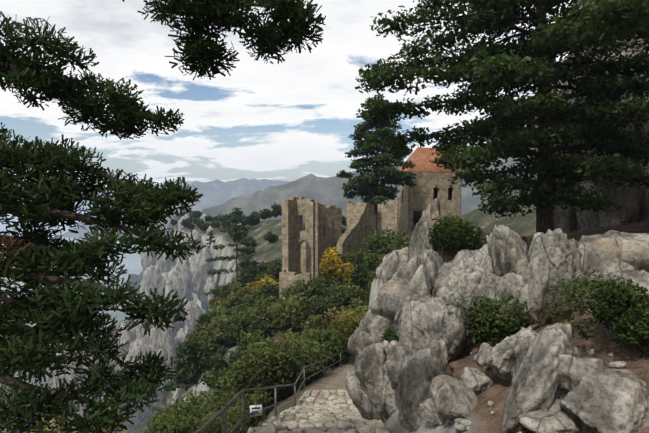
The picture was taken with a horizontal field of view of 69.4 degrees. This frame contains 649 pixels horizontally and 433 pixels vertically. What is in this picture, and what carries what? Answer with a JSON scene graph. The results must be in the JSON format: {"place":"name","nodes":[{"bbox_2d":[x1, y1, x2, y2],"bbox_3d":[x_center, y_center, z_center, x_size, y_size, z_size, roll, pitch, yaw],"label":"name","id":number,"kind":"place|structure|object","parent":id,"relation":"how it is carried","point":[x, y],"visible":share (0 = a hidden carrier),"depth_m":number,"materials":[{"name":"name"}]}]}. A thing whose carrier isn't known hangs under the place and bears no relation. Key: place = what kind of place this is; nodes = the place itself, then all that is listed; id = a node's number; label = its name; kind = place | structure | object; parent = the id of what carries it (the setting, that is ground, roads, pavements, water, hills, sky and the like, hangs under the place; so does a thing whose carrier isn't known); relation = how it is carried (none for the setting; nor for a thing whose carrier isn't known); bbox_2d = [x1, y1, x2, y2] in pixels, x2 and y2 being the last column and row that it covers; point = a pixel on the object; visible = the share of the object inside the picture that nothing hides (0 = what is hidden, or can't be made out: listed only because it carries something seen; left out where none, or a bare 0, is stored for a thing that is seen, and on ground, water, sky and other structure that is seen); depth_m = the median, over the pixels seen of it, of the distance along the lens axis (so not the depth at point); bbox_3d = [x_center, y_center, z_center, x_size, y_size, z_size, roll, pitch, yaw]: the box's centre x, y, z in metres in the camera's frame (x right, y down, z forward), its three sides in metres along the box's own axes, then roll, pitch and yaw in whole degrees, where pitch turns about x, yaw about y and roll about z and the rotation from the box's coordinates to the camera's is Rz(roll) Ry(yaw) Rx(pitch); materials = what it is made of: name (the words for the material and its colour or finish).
{"place":"outdoors","nodes":[
{"label":"outdoors","id":0,"kind":"place"},
{"bbox_2d":[75,181,192,211],"bbox_3d":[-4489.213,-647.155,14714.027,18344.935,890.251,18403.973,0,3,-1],"label":"mountain range","id":1,"kind":"structure","parent":0,"point":[86,206],"depth_m":13824.61,"materials":[{"name":"grey stone"}]},
{"bbox_2d":[55,176,332,241],"bbox_3d":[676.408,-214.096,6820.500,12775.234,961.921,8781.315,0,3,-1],"label":"mountain range","id":2,"kind":"structure","parent":0,"point":[216,192],"depth_m":6791.03,"materials":[{"name":"grey stone"}]},
{"bbox_2d":[0,0,570,186],"label":"sky","id":3,"kind":"structure","parent":0,"point":[292,119],"materials":[{"name":"white"}]},
{"bbox_2d":[0,188,648,432],"bbox_3d":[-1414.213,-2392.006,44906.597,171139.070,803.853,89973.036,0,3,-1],"label":"terrain","id":4,"kind":"structure","parent":0,"point":[482,419],"depth_m":28.89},
{"bbox_2d":[50,203,217,432],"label":"cliff crags","id":5,"kind":"structure","parent":4,"relation":"on","point":[187,278],"depth_m":106.44,"materials":[{"name":"grey stone"}]},
{"bbox_2d":[195,350,353,432],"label":"hand rail","id":6,"kind":"object","parent":4,"relation":"on","point":[208,423],"visible":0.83,"depth_m":8.83,"materials":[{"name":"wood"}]},
{"bbox_2d":[250,405,261,415],"bbox_3d":[-1.473,4.167,10.069,0.260,0.220,0.069,-1,3,-9],"label":"sign","id":7,"kind":"object","parent":6,"relation":"attached to","point":[258,410],"visible":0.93,"depth_m":10.06,"materials":[{"name":"white metal"}]},
{"bbox_2d":[247,389,389,432],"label":"stone path","id":8,"kind":"structure","parent":4,"relation":"on","point":[323,411],"depth_m":12.01,"materials":[{"name":"beige stone"}]},
{"bbox_2d":[0,197,648,432],"bbox_3d":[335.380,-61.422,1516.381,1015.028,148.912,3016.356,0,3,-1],"label":"valley shrubs","id":9,"kind":"object","parent":4,"relation":"on","point":[255,306],"visible":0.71,"depth_m":31.18,"materials":[{"name":"green plant"}]},
{"bbox_2d":[279,197,397,299],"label":"castle ruin walls","id":10,"kind":"structure","parent":4,"relation":"on","point":[302,252],"depth_m":63.42,"materials":[{"name":"beige stone"}]},
{"bbox_2d":[398,172,460,235],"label":"belvedere building walls","id":11,"kind":"structure","parent":4,"relation":"on","point":[418,197],"depth_m":64.85,"materials":[{"name":"beige stone"}]},
{"bbox_2d":[399,147,462,172],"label":"roof","id":12,"kind":"structure","parent":11,"relation":"on","point":[420,158],"depth_m":65.20,"materials":[{"name":"orange tile"}]},
{"bbox_2d":[433,188,451,199],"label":"window","id":13,"kind":"structure","parent":11,"relation":"in","point":[449,193],"depth_m":66.32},
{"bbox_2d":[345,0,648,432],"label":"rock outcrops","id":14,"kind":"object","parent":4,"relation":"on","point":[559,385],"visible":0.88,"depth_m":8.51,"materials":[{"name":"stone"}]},
{"bbox_2d":[128,156,536,296],"bbox_3d":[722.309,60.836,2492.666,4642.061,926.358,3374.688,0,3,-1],"label":"mountain range","id":15,"kind":"structure","parent":0,"point":[326,191],"depth_m":2345.63,"materials":[{"name":"grey stone"}]},
{"bbox_2d":[414,211,422,225],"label":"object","id":16,"kind":"structure","parent":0,"point":[417,216],"depth_m":63.37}
]}

